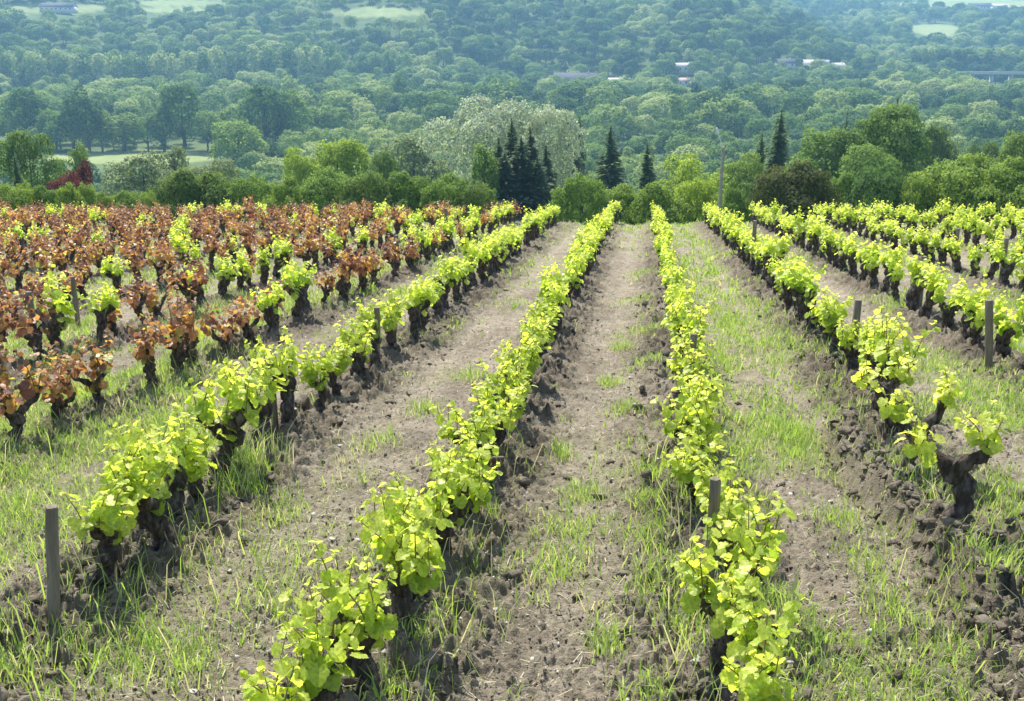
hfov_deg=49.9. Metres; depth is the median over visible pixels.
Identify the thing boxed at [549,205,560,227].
green grapevine
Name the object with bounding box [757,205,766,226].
green grapevine
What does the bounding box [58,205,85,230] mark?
red grapevine
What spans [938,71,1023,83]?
road bridge
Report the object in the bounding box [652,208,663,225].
green grapevine
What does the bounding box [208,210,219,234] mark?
red grapevine
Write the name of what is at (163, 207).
red grapevine
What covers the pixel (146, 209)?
red grapevine
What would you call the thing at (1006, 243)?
wooden stake
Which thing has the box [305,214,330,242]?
red grapevine
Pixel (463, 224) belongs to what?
green grapevine
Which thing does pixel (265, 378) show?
green grapevine
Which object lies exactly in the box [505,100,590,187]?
silver poplar
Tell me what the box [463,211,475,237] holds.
green grapevine
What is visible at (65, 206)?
red grapevine
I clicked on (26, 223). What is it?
red grapevine
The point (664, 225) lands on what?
green grapevine
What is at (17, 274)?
red grapevine
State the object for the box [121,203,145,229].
red grapevine
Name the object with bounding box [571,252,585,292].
green grapevine
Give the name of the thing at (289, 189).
hedge bush
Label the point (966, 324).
green grapevine
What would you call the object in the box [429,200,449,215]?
red grapevine
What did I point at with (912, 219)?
green grapevine
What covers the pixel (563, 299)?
green grapevine
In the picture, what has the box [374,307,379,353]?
wooden stake
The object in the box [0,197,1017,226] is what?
lime vines
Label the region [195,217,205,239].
red grapevine
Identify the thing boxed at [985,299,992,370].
wooden stake
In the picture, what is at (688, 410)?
green grapevine
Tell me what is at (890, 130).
oak
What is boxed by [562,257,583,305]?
green grapevine
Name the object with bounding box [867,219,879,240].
green grapevine
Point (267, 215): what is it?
red grapevine
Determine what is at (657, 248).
green grapevine
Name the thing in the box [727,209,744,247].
green grapevine
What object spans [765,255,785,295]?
green grapevine
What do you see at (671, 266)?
green grapevine
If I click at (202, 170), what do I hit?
tree
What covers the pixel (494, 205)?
red grapevine
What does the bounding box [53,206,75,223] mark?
red grapevine
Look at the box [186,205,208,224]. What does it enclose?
red grapevine
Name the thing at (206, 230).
red grapevine
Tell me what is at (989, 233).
green grapevine
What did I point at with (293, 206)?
red grapevine
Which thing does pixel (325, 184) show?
hedge bush
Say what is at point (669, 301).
green grapevine
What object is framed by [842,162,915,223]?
green bush
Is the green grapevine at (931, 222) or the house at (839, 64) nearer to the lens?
the green grapevine at (931, 222)
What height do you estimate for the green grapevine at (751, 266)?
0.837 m
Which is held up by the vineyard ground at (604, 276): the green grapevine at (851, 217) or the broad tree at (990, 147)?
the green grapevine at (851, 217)
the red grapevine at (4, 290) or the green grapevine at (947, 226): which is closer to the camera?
the red grapevine at (4, 290)
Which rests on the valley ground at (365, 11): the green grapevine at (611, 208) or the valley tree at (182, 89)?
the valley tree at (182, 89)
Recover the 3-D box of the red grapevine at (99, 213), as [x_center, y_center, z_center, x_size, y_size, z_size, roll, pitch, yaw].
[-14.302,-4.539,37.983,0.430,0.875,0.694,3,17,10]
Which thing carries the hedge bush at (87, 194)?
on the valley ground at (365, 11)
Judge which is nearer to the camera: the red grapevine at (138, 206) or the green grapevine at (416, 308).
the green grapevine at (416, 308)
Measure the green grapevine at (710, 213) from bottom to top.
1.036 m
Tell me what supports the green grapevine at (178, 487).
on the vineyard ground at (604, 276)
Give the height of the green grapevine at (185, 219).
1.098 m
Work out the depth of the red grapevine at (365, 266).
18.92 m
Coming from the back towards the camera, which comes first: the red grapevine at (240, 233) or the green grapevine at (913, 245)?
the red grapevine at (240, 233)
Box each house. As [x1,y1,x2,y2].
[674,62,693,74]
[678,77,690,85]
[774,58,795,69]
[802,59,829,67]
[832,62,845,70]
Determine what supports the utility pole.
on the valley ground at (365, 11)
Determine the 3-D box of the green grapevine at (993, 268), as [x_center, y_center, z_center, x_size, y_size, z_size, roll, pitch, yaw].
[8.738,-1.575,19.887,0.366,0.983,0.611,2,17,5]
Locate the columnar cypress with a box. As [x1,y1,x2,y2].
[77,158,93,185]
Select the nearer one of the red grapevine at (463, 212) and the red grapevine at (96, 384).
the red grapevine at (96, 384)
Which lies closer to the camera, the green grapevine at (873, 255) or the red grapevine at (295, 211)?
the green grapevine at (873, 255)
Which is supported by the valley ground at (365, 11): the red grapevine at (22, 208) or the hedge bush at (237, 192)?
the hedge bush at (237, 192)
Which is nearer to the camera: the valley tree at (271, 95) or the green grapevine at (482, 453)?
the green grapevine at (482, 453)
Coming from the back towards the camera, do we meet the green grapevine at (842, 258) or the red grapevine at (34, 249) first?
the red grapevine at (34, 249)
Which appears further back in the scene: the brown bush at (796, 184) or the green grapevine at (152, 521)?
the brown bush at (796, 184)
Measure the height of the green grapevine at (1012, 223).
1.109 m
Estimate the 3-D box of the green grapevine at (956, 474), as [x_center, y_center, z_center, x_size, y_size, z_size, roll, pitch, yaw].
[2.546,0.706,6.443,0.617,0.885,0.306,4,17,14]
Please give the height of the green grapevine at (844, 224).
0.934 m
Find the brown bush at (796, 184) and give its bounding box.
[746,159,841,222]
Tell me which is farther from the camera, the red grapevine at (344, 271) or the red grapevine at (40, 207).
the red grapevine at (40, 207)
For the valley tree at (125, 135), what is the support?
on the valley ground at (365, 11)
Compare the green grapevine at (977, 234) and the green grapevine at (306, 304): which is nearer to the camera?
the green grapevine at (306, 304)
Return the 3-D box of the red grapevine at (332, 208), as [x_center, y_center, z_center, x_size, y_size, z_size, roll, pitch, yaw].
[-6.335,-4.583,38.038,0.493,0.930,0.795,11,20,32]
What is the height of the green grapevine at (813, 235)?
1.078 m
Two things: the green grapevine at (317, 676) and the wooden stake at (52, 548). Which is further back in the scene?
the wooden stake at (52, 548)
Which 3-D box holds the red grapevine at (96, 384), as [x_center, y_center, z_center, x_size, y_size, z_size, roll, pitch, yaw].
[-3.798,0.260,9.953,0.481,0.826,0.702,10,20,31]
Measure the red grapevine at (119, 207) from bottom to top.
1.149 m
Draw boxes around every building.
[39,2,77,13]
[554,72,598,86]
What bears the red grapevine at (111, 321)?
on the vineyard ground at (604, 276)
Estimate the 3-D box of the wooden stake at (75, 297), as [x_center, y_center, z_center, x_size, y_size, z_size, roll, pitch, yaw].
[-6.150,-0.593,15.525,0.077,0.936,0.066,-5,17,-16]
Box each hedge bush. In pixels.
[0,183,35,211]
[14,180,33,210]
[28,184,67,219]
[53,183,87,218]
[77,181,96,220]
[90,191,123,220]
[110,189,139,218]
[137,190,158,219]
[138,166,217,221]
[171,170,244,221]
[223,173,279,221]
[256,176,310,221]
[297,167,370,221]
[333,170,403,221]
[383,170,444,221]
[417,171,479,222]
[455,180,503,221]
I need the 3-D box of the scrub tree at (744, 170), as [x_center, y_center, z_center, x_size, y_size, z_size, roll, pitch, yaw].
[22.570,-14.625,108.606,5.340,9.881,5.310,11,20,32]
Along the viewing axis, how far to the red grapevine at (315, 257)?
22.94 m
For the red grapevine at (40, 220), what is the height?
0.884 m
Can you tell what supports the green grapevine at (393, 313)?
on the vineyard ground at (604, 276)
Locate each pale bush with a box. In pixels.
[893,172,942,222]
[908,152,1020,223]
[951,155,1023,222]
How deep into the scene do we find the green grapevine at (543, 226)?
34.09 m
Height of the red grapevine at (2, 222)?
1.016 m
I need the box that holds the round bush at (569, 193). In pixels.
[546,171,610,224]
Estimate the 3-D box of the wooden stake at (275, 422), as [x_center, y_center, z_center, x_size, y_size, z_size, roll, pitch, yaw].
[-2.004,0.488,9.250,0.061,0.813,0.058,9,19,28]
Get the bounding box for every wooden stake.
[25,291,36,327]
[45,504,60,626]
[70,276,80,325]
[267,363,278,428]
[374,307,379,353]
[394,235,398,270]
[444,208,447,222]
[689,333,696,364]
[703,477,720,588]
[750,220,756,261]
[781,206,784,232]
[851,299,861,342]
[917,256,926,306]
[951,228,959,268]
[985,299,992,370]
[998,238,1008,282]
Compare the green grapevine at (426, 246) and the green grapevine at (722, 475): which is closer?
the green grapevine at (722, 475)
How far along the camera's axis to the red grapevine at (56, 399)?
9.32 m
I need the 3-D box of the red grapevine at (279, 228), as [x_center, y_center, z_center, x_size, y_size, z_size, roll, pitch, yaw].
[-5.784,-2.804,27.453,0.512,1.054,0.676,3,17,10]
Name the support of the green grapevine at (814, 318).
on the vineyard ground at (604, 276)
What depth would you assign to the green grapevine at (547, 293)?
13.66 m
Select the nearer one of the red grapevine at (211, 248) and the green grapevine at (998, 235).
the red grapevine at (211, 248)
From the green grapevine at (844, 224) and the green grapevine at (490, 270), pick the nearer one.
the green grapevine at (490, 270)
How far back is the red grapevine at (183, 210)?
35.34 m
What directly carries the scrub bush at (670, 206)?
on the valley ground at (365, 11)
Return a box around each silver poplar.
[415,93,550,201]
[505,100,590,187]
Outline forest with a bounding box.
[0,0,1023,195]
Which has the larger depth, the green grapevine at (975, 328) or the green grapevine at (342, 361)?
the green grapevine at (975, 328)
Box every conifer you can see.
[12,153,23,187]
[486,134,506,187]
[490,152,534,222]
[498,134,551,221]
[501,116,519,172]
[513,123,575,222]
[518,156,567,222]
[538,145,561,198]
[555,102,572,184]
[558,143,592,219]
[576,112,591,178]
[576,122,634,224]
[618,141,659,223]
[745,130,769,222]
[750,106,795,218]
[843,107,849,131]
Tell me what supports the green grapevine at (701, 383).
on the vineyard ground at (604, 276)
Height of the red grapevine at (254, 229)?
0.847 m
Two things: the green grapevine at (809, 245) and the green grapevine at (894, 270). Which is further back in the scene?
the green grapevine at (809, 245)
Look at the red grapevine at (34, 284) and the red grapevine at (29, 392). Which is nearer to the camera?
the red grapevine at (29, 392)
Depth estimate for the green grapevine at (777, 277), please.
17.39 m
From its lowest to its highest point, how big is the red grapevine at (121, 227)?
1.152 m
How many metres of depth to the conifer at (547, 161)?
96.54 m
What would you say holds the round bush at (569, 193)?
on the valley ground at (365, 11)
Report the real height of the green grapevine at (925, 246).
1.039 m
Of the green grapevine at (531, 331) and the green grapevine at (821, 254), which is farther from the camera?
the green grapevine at (821, 254)
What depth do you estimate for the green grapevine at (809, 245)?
26.41 m
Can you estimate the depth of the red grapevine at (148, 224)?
28.36 m
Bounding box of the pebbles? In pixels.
[146,307,956,700]
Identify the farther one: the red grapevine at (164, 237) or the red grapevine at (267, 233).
the red grapevine at (267, 233)
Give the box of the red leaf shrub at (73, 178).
[46,169,93,199]
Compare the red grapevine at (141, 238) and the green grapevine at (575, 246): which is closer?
the green grapevine at (575, 246)
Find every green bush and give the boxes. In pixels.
[813,171,864,222]
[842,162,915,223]
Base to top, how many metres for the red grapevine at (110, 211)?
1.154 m
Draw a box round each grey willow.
[99,151,178,218]
[147,145,190,206]
[369,132,455,211]
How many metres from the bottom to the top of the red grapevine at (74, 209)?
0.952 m
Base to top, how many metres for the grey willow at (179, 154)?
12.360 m
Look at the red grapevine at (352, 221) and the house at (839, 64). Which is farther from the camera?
the house at (839, 64)
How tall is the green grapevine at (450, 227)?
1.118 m
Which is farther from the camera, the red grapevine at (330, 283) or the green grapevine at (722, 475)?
the red grapevine at (330, 283)
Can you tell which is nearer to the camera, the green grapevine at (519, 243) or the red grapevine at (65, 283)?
the red grapevine at (65, 283)
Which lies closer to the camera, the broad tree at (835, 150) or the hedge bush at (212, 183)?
the hedge bush at (212, 183)
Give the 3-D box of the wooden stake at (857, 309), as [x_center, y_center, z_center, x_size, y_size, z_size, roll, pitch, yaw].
[3.638,-0.064,11.724,0.098,1.000,0.095,2,17,7]
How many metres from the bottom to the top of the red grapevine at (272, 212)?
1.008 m
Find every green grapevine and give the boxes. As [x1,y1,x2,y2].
[2,228,15,259]
[8,221,25,255]
[25,224,49,252]
[38,264,75,351]
[59,460,148,592]
[66,223,76,248]
[78,282,120,340]
[87,205,100,233]
[90,227,104,255]
[99,419,180,550]
[100,254,130,295]
[110,403,204,520]
[136,212,146,234]
[145,215,156,236]
[160,414,224,503]
[164,217,187,254]
[166,224,192,271]
[177,208,190,239]
[180,257,207,304]
[184,356,267,477]
[185,239,202,270]
[211,346,286,449]
[214,249,241,297]
[220,233,237,263]
[233,245,252,291]
[239,595,368,700]
[244,326,305,427]
[249,278,284,331]
[254,244,271,284]
[255,201,267,228]
[270,232,292,278]
[278,257,311,311]
[278,539,397,698]
[281,258,316,316]
[289,213,297,228]
[299,342,338,412]
[310,203,319,228]
[312,340,353,394]
[323,226,340,263]
[326,229,342,261]
[334,314,375,378]
[346,215,354,236]
[353,297,386,366]
[355,223,369,255]
[356,481,453,635]
[359,471,435,599]
[371,289,411,349]
[373,203,385,228]
[380,199,389,217]
[381,217,393,246]
[392,275,437,339]
[398,212,411,239]
[400,225,417,264]
[408,222,428,262]
[412,210,423,230]
[412,211,421,231]
[412,278,434,329]
[419,230,432,260]
[423,208,438,228]
[423,426,498,514]
[423,442,502,553]
[424,273,446,317]
[427,222,441,255]
[428,386,503,484]
[432,249,460,308]
[437,212,455,250]
[438,212,454,247]
[438,256,470,300]
[456,216,465,237]
[456,232,481,284]
[456,253,478,291]
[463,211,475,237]
[464,218,473,240]
[467,204,480,236]
[471,370,537,447]
[474,234,493,283]
[475,215,480,235]
[476,347,531,406]
[477,232,500,275]
[484,232,502,271]
[487,212,494,232]
[490,227,507,265]
[492,203,499,228]
[493,224,510,264]
[499,203,504,223]
[499,334,542,401]
[502,199,514,224]
[504,224,517,258]
[507,224,522,256]
[513,226,525,249]
[514,229,523,252]
[518,317,557,385]
[519,314,552,362]
[521,212,534,240]
[523,206,541,245]
[526,298,562,354]
[534,217,541,238]
[535,209,544,233]
[535,265,563,338]
[536,204,545,230]
[539,262,574,317]
[541,205,551,222]
[544,208,552,229]
[548,279,570,330]
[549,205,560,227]
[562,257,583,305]
[563,240,593,286]
[566,250,586,297]
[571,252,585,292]
[573,227,597,263]
[573,239,590,278]
[582,218,598,231]
[583,222,600,254]
[583,231,600,267]
[584,223,601,260]
[585,246,594,274]
[591,214,608,225]
[594,215,607,243]
[595,223,605,247]
[601,213,612,240]
[603,211,613,232]
[605,203,615,225]
[649,200,659,223]
[649,218,660,231]
[650,374,724,459]
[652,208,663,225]
[652,223,659,238]
[652,238,669,267]
[655,223,663,236]
[658,247,676,275]
[659,243,675,260]
[660,219,670,233]
[660,222,673,244]
[660,234,671,247]
[661,251,678,276]
[661,265,687,305]
[661,293,718,357]
[661,420,726,510]
[662,263,679,278]
[663,282,672,304]
[663,299,696,343]
[665,280,683,314]
[666,335,718,393]
[668,276,695,321]
[670,325,708,371]
[670,517,776,675]
[673,362,722,419]
[673,367,722,401]
[690,450,750,530]
[696,486,796,603]
[702,202,710,223]
[706,201,716,212]
[706,207,719,228]
[707,206,724,230]
[710,211,716,232]
[713,208,723,236]
[716,207,732,227]
[719,579,808,700]
[720,219,729,245]
[724,219,737,252]
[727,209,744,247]
[727,218,747,252]
[737,225,749,258]
[739,224,752,262]
[744,228,763,266]
[746,234,767,271]
[750,240,763,276]
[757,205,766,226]
[760,206,768,226]
[760,234,778,279]
[761,230,794,286]
[762,213,768,228]
[765,207,771,228]
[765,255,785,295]
[768,205,781,231]
[771,198,785,233]
[774,262,792,300]
[775,252,806,309]
[776,211,787,235]
[780,213,793,235]
[781,218,789,234]
[783,215,796,242]
[783,257,827,328]
[788,262,809,320]
[792,222,803,245]
[794,206,811,247]
[804,286,838,343]
[805,207,827,251]
[805,216,824,256]
[816,289,853,354]
[818,220,834,258]
[819,233,833,263]
[822,199,836,225]
[822,224,842,267]
[831,208,836,225]
[834,202,847,229]
[834,230,858,271]
[834,316,870,369]
[838,207,847,232]
[843,202,861,233]
[844,231,862,275]
[851,346,921,435]
[854,239,881,281]
[855,200,875,235]
[858,304,940,404]
[858,315,903,389]
[863,211,877,238]
[863,239,886,286]
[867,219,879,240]
[870,364,962,469]
[876,219,888,243]
[877,242,909,292]
[881,213,899,244]
[884,204,895,220]
[885,220,904,247]
[885,253,905,300]
[894,204,905,227]
[894,400,1011,523]
[896,223,912,252]
[902,202,914,230]
[903,208,920,231]
[905,224,919,254]
[905,245,935,310]
[914,223,944,261]
[917,209,932,231]
[918,261,952,318]
[925,208,938,238]
[930,230,950,265]
[931,276,963,329]
[937,220,947,238]
[942,211,959,239]
[944,232,964,272]
[950,203,961,220]
[950,215,962,237]
[950,274,997,339]
[958,212,976,246]
[959,290,986,345]
[960,204,973,221]
[966,210,986,249]
[967,241,986,276]
[975,201,994,229]
[981,217,1004,252]
[985,238,1009,279]
[991,216,1002,233]
[991,235,1023,285]
[993,213,1008,234]
[993,290,1022,356]
[994,230,1008,247]
[1004,205,1023,239]
[1008,295,1023,372]
[1013,253,1023,292]
[1015,214,1023,241]
[1016,231,1023,255]
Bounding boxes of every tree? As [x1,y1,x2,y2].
[0,86,56,129]
[0,129,68,194]
[34,108,69,148]
[51,93,87,148]
[66,82,106,151]
[67,139,96,195]
[87,108,112,150]
[91,182,109,192]
[95,112,146,150]
[108,177,149,192]
[130,116,164,150]
[143,101,179,150]
[153,80,209,150]
[181,158,241,198]
[186,110,221,152]
[207,119,270,164]
[229,83,297,138]
[256,178,293,210]
[263,88,314,134]
[282,146,318,194]
[297,136,371,209]
[370,150,398,197]
[469,141,499,215]
[657,151,730,220]
[714,152,764,221]
[769,125,870,210]
[823,143,909,207]
[914,121,960,199]
[954,140,1007,206]
[984,128,1023,208]
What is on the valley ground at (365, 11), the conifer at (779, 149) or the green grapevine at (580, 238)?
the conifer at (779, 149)
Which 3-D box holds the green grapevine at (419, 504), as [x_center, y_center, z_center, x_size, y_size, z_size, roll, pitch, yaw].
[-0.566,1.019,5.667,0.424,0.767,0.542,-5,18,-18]
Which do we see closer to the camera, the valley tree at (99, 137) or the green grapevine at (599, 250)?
the green grapevine at (599, 250)
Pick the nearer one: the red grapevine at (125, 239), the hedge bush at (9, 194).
the red grapevine at (125, 239)
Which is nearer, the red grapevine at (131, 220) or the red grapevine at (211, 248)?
the red grapevine at (211, 248)
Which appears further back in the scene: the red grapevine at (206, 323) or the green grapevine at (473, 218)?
the green grapevine at (473, 218)
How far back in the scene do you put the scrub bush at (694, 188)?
62.60 m
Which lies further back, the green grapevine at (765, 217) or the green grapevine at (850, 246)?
the green grapevine at (765, 217)
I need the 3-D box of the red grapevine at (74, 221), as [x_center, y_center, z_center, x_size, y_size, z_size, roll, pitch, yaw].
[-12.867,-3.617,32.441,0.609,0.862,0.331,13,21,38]
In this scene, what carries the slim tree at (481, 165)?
on the valley ground at (365, 11)
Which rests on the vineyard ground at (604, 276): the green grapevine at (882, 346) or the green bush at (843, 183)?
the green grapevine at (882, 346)
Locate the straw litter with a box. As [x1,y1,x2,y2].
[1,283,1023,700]
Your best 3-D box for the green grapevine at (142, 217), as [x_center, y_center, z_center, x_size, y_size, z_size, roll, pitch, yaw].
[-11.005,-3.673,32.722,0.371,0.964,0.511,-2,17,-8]
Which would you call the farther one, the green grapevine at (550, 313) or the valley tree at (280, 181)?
the valley tree at (280, 181)
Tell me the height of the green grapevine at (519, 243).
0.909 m
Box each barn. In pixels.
[967,2,991,11]
[989,3,1009,10]
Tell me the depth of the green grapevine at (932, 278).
15.09 m
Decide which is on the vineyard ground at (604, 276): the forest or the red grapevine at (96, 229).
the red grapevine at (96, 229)
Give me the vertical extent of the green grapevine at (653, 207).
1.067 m
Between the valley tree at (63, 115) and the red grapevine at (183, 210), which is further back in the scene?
the valley tree at (63, 115)
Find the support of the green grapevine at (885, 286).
on the vineyard ground at (604, 276)
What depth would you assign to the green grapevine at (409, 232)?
23.42 m
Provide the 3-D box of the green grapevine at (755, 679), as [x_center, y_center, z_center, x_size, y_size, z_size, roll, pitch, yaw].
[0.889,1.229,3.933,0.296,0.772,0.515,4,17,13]
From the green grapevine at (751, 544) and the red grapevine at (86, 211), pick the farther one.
the red grapevine at (86, 211)
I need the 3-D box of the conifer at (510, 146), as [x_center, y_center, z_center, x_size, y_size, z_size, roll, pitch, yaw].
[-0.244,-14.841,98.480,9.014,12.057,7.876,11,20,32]
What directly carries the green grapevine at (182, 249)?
on the vineyard ground at (604, 276)
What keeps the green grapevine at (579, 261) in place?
on the vineyard ground at (604, 276)
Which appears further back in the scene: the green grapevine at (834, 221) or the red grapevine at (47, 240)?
the green grapevine at (834, 221)
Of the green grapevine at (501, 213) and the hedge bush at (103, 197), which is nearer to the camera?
the green grapevine at (501, 213)
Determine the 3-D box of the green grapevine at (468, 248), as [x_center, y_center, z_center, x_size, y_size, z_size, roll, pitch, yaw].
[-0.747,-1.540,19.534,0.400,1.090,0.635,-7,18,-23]
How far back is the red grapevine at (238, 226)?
29.57 m
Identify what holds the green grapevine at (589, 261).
on the vineyard ground at (604, 276)
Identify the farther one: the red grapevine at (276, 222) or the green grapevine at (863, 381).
the red grapevine at (276, 222)
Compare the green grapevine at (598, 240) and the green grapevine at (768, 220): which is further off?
the green grapevine at (768, 220)
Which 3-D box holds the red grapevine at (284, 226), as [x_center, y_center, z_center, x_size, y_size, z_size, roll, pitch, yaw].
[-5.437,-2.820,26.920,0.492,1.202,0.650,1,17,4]
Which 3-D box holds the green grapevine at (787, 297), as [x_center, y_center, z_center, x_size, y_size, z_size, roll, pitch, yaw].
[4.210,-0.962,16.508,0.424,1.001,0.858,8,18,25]
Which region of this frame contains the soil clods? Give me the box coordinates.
[0,277,1023,700]
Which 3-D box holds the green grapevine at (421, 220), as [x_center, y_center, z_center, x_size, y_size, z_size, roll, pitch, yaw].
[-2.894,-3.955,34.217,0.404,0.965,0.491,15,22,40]
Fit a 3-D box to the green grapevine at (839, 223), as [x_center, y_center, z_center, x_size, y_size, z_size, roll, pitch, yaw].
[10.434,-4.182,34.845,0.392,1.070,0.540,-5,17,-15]
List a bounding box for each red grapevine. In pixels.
[0,199,11,217]
[0,212,5,237]
[0,220,14,245]
[0,235,6,254]
[0,246,34,289]
[0,248,13,292]
[0,271,43,322]
[0,286,55,360]
[0,294,16,370]
[0,341,60,444]
[1,227,20,268]
[3,210,18,226]
[5,206,36,245]
[16,203,27,225]
[16,206,30,233]
[22,229,45,267]
[23,267,49,313]
[25,206,37,216]
[25,216,47,236]
[28,199,46,226]
[30,208,44,230]
[30,357,81,422]
[33,234,74,276]
[34,240,67,280]
[42,221,67,245]
[42,234,57,259]
[43,330,114,403]
[45,212,59,225]
[48,213,65,239]
[48,269,88,301]
[50,212,74,240]
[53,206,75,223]
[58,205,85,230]
[60,225,84,263]
[62,200,74,213]
[63,251,93,299]
[68,205,81,222]
[70,215,79,226]
[71,217,93,261]
[73,237,95,276]
[75,203,96,226]
[77,204,88,233]
[84,232,112,272]
[87,221,107,236]
[94,286,127,335]
[95,207,103,223]
[97,200,116,216]
[97,229,118,271]
[103,210,121,242]
[105,205,119,221]
[111,209,138,241]
[113,215,136,253]
[114,224,137,260]
[115,202,125,229]
[120,269,149,325]
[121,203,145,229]
[121,226,154,262]
[122,235,146,285]
[122,313,164,385]
[124,221,144,242]
[135,199,145,221]
[138,205,152,216]
[138,215,159,243]
[140,273,178,317]
[141,239,170,285]
[144,204,156,221]
[145,294,204,373]
[149,225,172,251]
[151,200,161,212]
[151,205,159,220]
[152,219,169,239]
[155,239,179,278]
[156,250,210,306]
[157,205,172,215]
[157,210,173,233]
[158,205,171,230]
[162,287,214,365]
[176,205,189,218]
[177,223,194,252]
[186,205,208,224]
[187,214,202,248]
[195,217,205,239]
[197,217,215,245]
[199,217,222,246]
[202,230,221,271]
[203,303,250,354]
[206,203,217,219]
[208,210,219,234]
[214,205,230,234]
[215,231,235,263]
[222,292,263,342]
[225,206,243,228]
[225,210,237,226]
[226,219,237,241]
[227,219,240,241]
[236,246,260,287]
[237,218,255,236]
[238,222,259,262]
[242,195,252,222]
[242,217,258,240]
[244,205,260,225]
[254,203,270,236]
[254,230,270,256]
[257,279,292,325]
[261,220,280,257]
[263,202,281,225]
[263,206,269,225]
[268,213,284,235]
[270,227,295,265]
[272,206,282,223]
[275,216,290,240]
[278,214,298,240]
[281,201,293,222]
[289,199,305,214]
[290,233,322,270]
[291,212,305,249]
[292,204,303,218]
[293,203,313,232]
[296,205,308,231]
[300,210,318,243]
[301,224,330,266]
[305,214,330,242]
[311,266,336,303]
[319,235,335,265]
[320,204,333,218]
[321,203,332,224]
[323,214,352,254]
[326,211,346,230]
[331,211,353,237]
[332,240,362,299]
[333,202,345,219]
[333,248,360,294]
[338,202,353,218]
[343,202,361,213]
[347,206,361,228]
[350,244,375,289]
[354,224,371,253]
[356,207,371,228]
[357,197,373,229]
[361,246,381,281]
[366,246,387,282]
[368,221,377,250]
[370,202,390,217]
[371,214,389,248]
[373,209,394,236]
[377,231,401,276]
[381,242,411,270]
[387,204,412,239]
[392,204,402,223]
[402,233,419,266]
[423,201,436,227]
[425,222,441,255]
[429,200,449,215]
[436,200,448,222]
[436,226,449,252]
[442,204,451,216]
[452,205,466,220]
[454,218,465,244]
[478,210,492,234]
[484,200,503,213]
[502,203,514,223]
[512,198,522,222]
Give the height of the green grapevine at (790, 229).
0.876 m
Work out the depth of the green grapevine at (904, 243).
26.34 m
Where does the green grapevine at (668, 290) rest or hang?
on the vineyard ground at (604, 276)
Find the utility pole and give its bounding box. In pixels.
[716,127,724,211]
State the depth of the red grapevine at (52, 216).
34.75 m
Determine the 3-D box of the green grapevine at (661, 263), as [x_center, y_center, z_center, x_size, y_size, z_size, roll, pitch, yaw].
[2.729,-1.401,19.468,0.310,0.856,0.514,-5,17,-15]
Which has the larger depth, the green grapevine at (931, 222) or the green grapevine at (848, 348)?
the green grapevine at (931, 222)
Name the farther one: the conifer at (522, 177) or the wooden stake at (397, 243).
the conifer at (522, 177)
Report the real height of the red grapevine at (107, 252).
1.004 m
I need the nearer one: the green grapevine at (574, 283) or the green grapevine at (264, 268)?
the green grapevine at (574, 283)
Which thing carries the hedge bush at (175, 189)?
on the valley ground at (365, 11)
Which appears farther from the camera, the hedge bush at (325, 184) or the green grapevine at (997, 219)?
the hedge bush at (325, 184)
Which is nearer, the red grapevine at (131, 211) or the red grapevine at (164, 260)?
the red grapevine at (164, 260)
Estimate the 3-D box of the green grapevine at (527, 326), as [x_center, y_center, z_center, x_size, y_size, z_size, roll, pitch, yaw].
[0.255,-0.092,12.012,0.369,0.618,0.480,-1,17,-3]
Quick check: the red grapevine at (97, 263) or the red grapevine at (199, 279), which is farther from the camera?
the red grapevine at (97, 263)
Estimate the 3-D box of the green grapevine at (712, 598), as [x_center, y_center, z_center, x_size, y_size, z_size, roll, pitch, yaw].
[0.879,1.162,4.758,0.375,0.761,0.496,-15,23,-41]
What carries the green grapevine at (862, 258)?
on the vineyard ground at (604, 276)
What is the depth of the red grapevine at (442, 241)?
26.85 m
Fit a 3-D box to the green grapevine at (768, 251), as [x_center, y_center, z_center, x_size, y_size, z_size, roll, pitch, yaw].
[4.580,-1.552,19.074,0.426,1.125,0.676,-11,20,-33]
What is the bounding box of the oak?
[849,103,934,189]
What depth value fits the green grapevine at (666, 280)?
16.62 m
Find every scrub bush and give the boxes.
[598,182,647,224]
[621,181,693,224]
[665,177,723,222]
[716,180,753,222]
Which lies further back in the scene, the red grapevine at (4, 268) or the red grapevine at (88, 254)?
the red grapevine at (88, 254)
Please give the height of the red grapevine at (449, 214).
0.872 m
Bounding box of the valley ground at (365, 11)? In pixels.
[0,0,1023,191]
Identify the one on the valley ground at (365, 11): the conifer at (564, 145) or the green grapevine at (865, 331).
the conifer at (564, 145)
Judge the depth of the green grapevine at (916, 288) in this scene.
16.32 m
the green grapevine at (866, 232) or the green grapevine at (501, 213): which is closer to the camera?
the green grapevine at (866, 232)
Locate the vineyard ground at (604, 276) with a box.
[0,220,1023,700]
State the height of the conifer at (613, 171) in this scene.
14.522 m
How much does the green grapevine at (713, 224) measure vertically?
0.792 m
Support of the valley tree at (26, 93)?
on the valley ground at (365, 11)
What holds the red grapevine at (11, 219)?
on the vineyard ground at (604, 276)
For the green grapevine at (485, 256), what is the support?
on the vineyard ground at (604, 276)
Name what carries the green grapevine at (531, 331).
on the vineyard ground at (604, 276)

